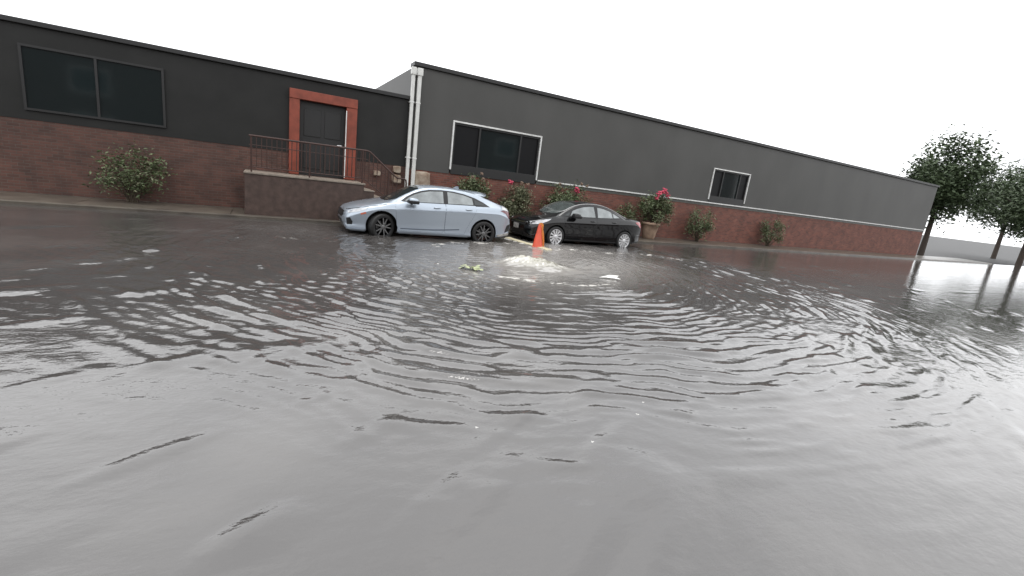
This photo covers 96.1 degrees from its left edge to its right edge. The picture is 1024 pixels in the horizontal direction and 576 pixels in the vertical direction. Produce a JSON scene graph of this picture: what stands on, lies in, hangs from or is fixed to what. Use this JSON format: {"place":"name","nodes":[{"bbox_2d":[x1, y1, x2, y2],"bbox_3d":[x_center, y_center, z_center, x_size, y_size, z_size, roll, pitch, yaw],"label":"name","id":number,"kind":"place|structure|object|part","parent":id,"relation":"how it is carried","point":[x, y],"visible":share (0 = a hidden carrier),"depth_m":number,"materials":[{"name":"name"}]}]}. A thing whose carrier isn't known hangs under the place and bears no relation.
{"place":"outdoors","nodes":[
{"label":"outdoors","id":0,"kind":"place"},
{"bbox_2d":[0,191,991,263],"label":"sidewalk","id":1,"kind":"structure","parent":0,"point":[67,201],"depth_m":11.71,"materials":[{"name":"grey concrete"}]},
{"bbox_2d":[82,141,176,202],"bbox_3d":[-9.292,-2.820,11.279,1.849,1.545,0.984,0,15,-28],"label":"rose bush","id":2,"kind":"object","parent":1,"relation":"on","point":[135,189],"visible":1,"depth_m":11.24,"materials":[{"name":"green plant"}]},
{"bbox_2d":[0,14,409,207],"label":"dark building","id":3,"kind":"structure","parent":1,"relation":"on","point":[72,101],"depth_m":11.66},
{"bbox_2d":[17,42,166,127],"bbox_3d":[-9.840,-4.736,10.914,2.600,1.400,0.070,0,15,-28],"label":"window","id":4,"kind":"structure","parent":3,"relation":"in","point":[56,81],"depth_m":10.85,"materials":[{"name":"black glass"}]},
{"bbox_2d":[299,100,345,178],"bbox_3d":[-5.535,-4.294,13.425,1.236,2.048,0.157,0,15,-28],"label":"door","id":5,"kind":"structure","parent":3,"relation":"in","point":[320,123],"depth_m":13.41,"materials":[{"name":"black"}]},
{"bbox_2d":[373,170,380,175],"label":"stone block","id":6,"kind":"structure","parent":3,"relation":"attached to","point":[375,173],"depth_m":14.18,"materials":[{"name":"beige stone"}]},
{"bbox_2d":[391,174,400,183],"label":"stone block","id":7,"kind":"structure","parent":3,"relation":"attached to","point":[395,179],"depth_m":14.50,"materials":[{"name":"beige stone"}]},
{"bbox_2d":[393,166,400,172],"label":"stone block","id":8,"kind":"structure","parent":3,"relation":"attached to","point":[396,169],"depth_m":14.44,"materials":[{"name":"beige stone"}]},
{"bbox_2d":[243,169,378,219],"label":"entrance stairs","id":9,"kind":"structure","parent":1,"relation":"on","point":[284,195],"depth_m":12.21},
{"bbox_2d":[249,134,406,195],"bbox_3d":[-4.845,-3.110,12.525,4.024,1.484,0.048,0,15,-28],"label":"stair railing","id":10,"kind":"object","parent":9,"relation":"on","point":[320,153],"visible":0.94,"depth_m":12.32,"materials":[{"name":"black metal"}]},
{"bbox_2d":[452,172,494,198],"bbox_3d":[-1.403,-2.983,15.381,1.607,1.826,1.070,0,15,-28],"label":"rose bush","id":11,"kind":"object","parent":1,"relation":"on","point":[472,185],"visible":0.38,"depth_m":15.32,"materials":[{"name":"green plant"}]},
{"bbox_2d":[493,179,535,220],"bbox_3d":[0.080,-2.886,16.237,1.817,1.795,1.053,0,15,-28],"label":"rose bush","id":12,"kind":"object","parent":1,"relation":"on","point":[511,205],"visible":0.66,"depth_m":16.15,"materials":[{"name":"green plant"}]},
{"bbox_2d":[535,179,591,208],"bbox_3d":[2.191,-3.037,17.188,2.691,2.059,1.391,0,15,-28],"label":"rose bush","id":13,"kind":"object","parent":1,"relation":"on","point":[567,195],"visible":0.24,"depth_m":17.02,"materials":[{"name":"green plant"}]},
{"bbox_2d":[614,201,642,223],"bbox_3d":[4.650,-2.833,18.793,1.011,1.454,1.436,18,17,39],"label":"rose bush","id":14,"kind":"object","parent":1,"relation":"on","point":[629,212],"visible":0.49,"depth_m":18.62,"materials":[{"name":"green plant"}]},
{"bbox_2d":[641,221,660,238],"bbox_3d":[5.737,-2.404,19.211,0.775,0.685,0.768,0,15,-28],"label":"flower pot","id":15,"kind":"object","parent":1,"relation":"on","point":[649,230],"visible":0.94,"depth_m":18.97,"materials":[{"name":"ceramic"}]},
{"bbox_2d":[635,188,676,226],"bbox_3d":[6.045,-3.319,19.059,2.206,1.655,1.192,0,15,-28],"label":"potted shrub","id":16,"kind":"object","parent":15,"relation":"in","point":[661,205],"visible":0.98,"depth_m":18.93,"materials":[{"name":"green plant"}]},
{"bbox_2d":[681,206,716,241],"bbox_3d":[8.535,-2.859,20.765,1.961,1.582,1.071,0,15,-28],"label":"rose bush","id":17,"kind":"object","parent":1,"relation":"on","point":[706,226],"visible":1,"depth_m":20.68,"materials":[{"name":"green plant"}]},
{"bbox_2d":[758,215,788,246],"bbox_3d":[13.144,-2.842,23.232,1.840,1.657,1.063,0,15,-28],"label":"rose bush","id":18,"kind":"object","parent":1,"relation":"on","point":[765,231],"visible":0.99,"depth_m":23.25,"materials":[{"name":"green plant"}]},
{"bbox_2d":[0,203,1023,575],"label":"flood water","id":19,"kind":"structure","parent":0,"point":[192,395],"depth_m":3.52,"materials":[{"name":"grey liquid"}]},
{"bbox_2d":[459,264,482,270],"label":"leafy branch","id":20,"kind":"object","parent":19,"relation":"on","point":[475,268],"visible":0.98,"depth_m":8.50,"materials":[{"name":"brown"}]},
{"bbox_2d":[505,237,551,250],"bbox_3d":[0.435,-1.268,13.173,0.192,0.066,2.101,-2,16,-34],"label":"wooden board","id":21,"kind":"object","parent":19,"relation":"on","point":[531,244],"visible":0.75,"depth_m":13.11,"materials":[{"name":"beige wood"}]},
{"bbox_2d":[532,224,541,246],"bbox_3d":[0.735,-1.423,12.711,0.353,0.679,0.353,-3,15,-40],"label":"traffic cone","id":22,"kind":"object","parent":19,"relation":"on","point":[537,242],"visible":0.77,"depth_m":12.63,"materials":[{"name":"orange plastic"}]},
{"bbox_2d":[539,223,543,246],"bbox_3d":[0.819,-1.446,12.675,0.233,0.695,0.046,6,13,-3],"label":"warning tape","id":23,"kind":"object","parent":22,"relation":"attached to","point":[542,224],"visible":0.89,"depth_m":12.66,"materials":[{"name":"orange plastic"}]},
{"bbox_2d":[0,0,1023,246],"label":"sky","id":24,"kind":"structure","parent":0,"point":[861,83],"materials":[{"name":"white"}]},
{"bbox_2d":[602,275,618,278],"bbox_3d":[1.995,-0.221,9.353,0.423,0.064,0.257,7,13,-1],"label":"plastic scrap","id":25,"kind":"object","parent":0,"point":[611,276],"visible":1,"depth_m":9.38,"materials":[{"name":"white plastic"}]},
{"bbox_2d":[916,235,1023,265],"bbox_3d":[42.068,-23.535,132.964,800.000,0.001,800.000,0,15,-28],"label":"road","id":26,"kind":"structure","parent":0,"point":[960,249],"depth_m":68.92,"materials":[{"name":"grey asphalt"}]},
{"bbox_2d":[337,184,509,241],"bbox_3d":[-2.308,-2.104,12.537,4.519,1.474,2.178,1,14,-26],"label":"silver hatchback","id":27,"kind":"object","parent":26,"relation":"on","point":[434,210],"visible":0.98,"depth_m":11.82,"materials":[{"name":"grey paint"}]},
{"bbox_3d":[-2.336,-1.969,11.688,1.285,1.041,0.295,1,14,-26],"label":"door","id":28,"kind":"part","parent":27,"relation":"part of","materials":[{"name":"silver metal"}]},
{"bbox_3d":[-1.370,-1.960,12.166,0.840,1.042,0.299,1,14,-26],"label":"door","id":29,"kind":"part","parent":27,"relation":"part of","materials":[{"name":"silver metal"}]},
{"bbox_3d":[-0.865,-2.285,12.358,0.310,0.136,0.110,1,14,-26],"label":"quarter window","id":30,"kind":"part","parent":27,"relation":"part of","materials":[{"name":"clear glass"}]},
{"bbox_2d":[509,200,640,246],"bbox_3d":[2.173,-2.170,15.315,4.577,1.432,2.098,0,15,-28],"label":"black sedan","id":31,"kind":"object","parent":26,"relation":"on","point":[576,221],"visible":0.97,"depth_m":14.56,"materials":[{"name":"black paint"}]},
{"bbox_3d":[2.115,-2.042,14.459,1.240,1.051,0.286,0,15,-28],"label":"door","id":32,"kind":"part","parent":31,"relation":"part of","materials":[{"name":"black paint"}]},
{"bbox_3d":[3.085,-2.039,14.972,0.924,1.048,0.291,0,15,-28],"label":"door","id":33,"kind":"part","parent":31,"relation":"part of","materials":[{"name":"black paint"}]},
{"bbox_2d":[376,61,939,255],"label":"grey building","id":34,"kind":"structure","parent":26,"relation":"on","point":[498,134],"depth_m":19.21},
{"bbox_2d":[404,66,416,186],"bbox_3d":[-3.227,-4.433,14.390,0.156,4.620,0.267,0,15,-28],"label":"downpipe","id":35,"kind":"object","parent":34,"relation":"attached to","point":[413,74],"visible":0.68,"depth_m":14.19,"materials":[{"name":"white metal"}]},
{"bbox_2d":[410,68,423,185],"bbox_3d":[-3.054,-4.432,14.480,0.174,4.620,0.271,0,15,-28],"label":"downpipe","id":36,"kind":"object","parent":34,"relation":"attached to","point":[420,71],"visible":0.77,"depth_m":14.29,"materials":[{"name":"white metal"}]},
{"bbox_2d":[414,171,429,184],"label":"stone block","id":37,"kind":"structure","parent":34,"relation":"attached to","point":[422,177],"depth_m":14.85,"materials":[{"name":"beige stone"}]},
{"bbox_2d":[449,120,541,183],"bbox_3d":[-0.580,-4.671,16.066,3.390,1.695,0.365,0,15,-28],"label":"window","id":38,"kind":"structure","parent":34,"relation":"in","point":[501,154],"depth_m":15.93,"materials":[{"name":"black glass"}]},
{"bbox_2d":[707,168,750,205],"bbox_3d":[10.231,-4.726,21.731,2.600,1.555,0.145,0,15,-28],"label":"window","id":39,"kind":"structure","parent":34,"relation":"in","point":[728,187],"depth_m":21.74,"materials":[{"name":"black glass"}]},
{"bbox_2d":[899,124,1012,255],"bbox_3d":[32.911,-7.368,35.256,8.682,9.947,6.906,0,15,-28],"label":"street tree","id":40,"kind":"object","parent":26,"relation":"on","point":[957,184],"visible":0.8,"depth_m":33.95,"materials":[{"name":"green plant"}]},
{"bbox_2d":[959,152,1023,258],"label":"street tree","id":41,"kind":"object","parent":26,"relation":"on","point":[999,239],"visible":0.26,"depth_m":47.79,"materials":[{"name":"green plant"}]},
{"bbox_2d":[982,173,1023,265],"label":"street tree","id":42,"kind":"object","parent":26,"relation":"on","point":[1014,211],"visible":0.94,"depth_m":38.58,"materials":[{"name":"green plant"}]}
]}

